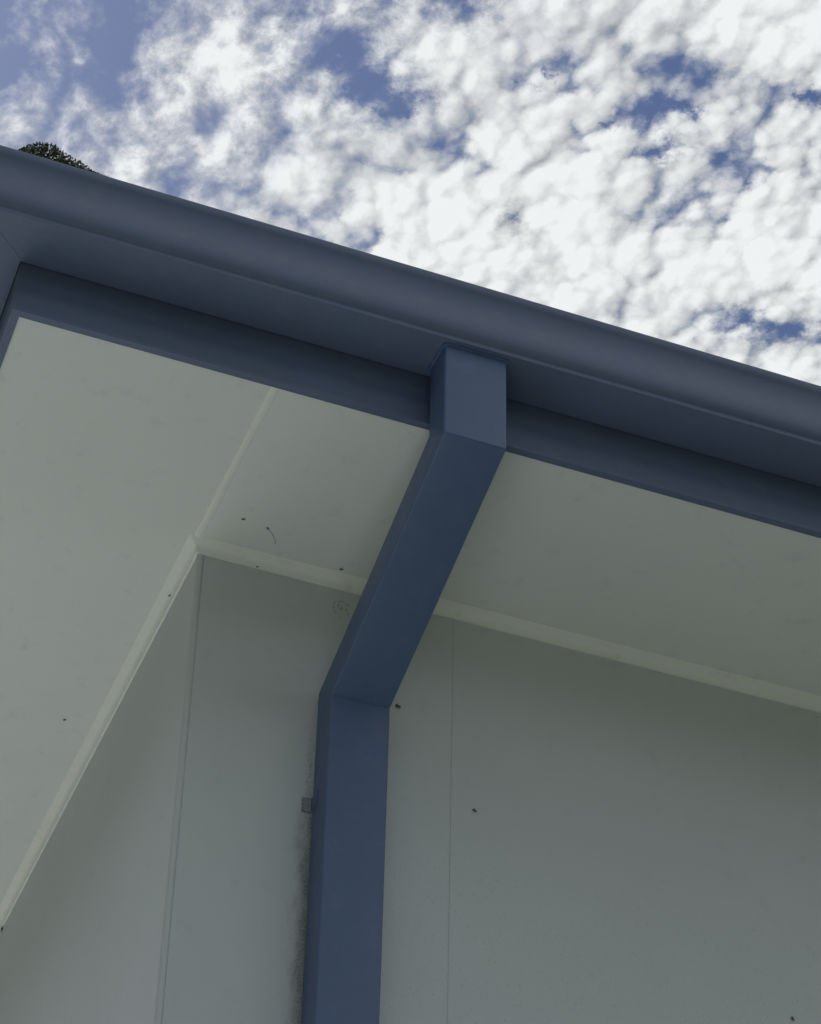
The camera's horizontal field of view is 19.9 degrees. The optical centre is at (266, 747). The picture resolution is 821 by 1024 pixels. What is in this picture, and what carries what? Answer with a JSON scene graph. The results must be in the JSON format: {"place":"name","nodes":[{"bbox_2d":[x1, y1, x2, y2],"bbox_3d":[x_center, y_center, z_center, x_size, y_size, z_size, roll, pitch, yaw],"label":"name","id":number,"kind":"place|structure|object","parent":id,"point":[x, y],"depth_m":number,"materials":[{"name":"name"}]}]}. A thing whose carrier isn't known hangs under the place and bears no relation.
{"place":"outdoors","nodes":[
{"label":"outdoors","id":0,"kind":"place"},
{"bbox_2d":[18,141,108,176],"bbox_3d":[-2.199,2.335,16.029,6.438,16.796,6.526,13,-35,-14],"label":"tree","id":1,"kind":"object","parent":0,"point":[43,150],"depth_m":19.35,"materials":[{"name":"green plant"}]},
{"bbox_2d":[0,145,820,1023],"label":"house","id":2,"kind":"structure","parent":0,"point":[564,607],"depth_m":3.64,"materials":[{"name":"paint"}]},
{"bbox_2d":[0,0,820,385],"label":"sky","id":3,"kind":"structure","parent":0,"point":[652,168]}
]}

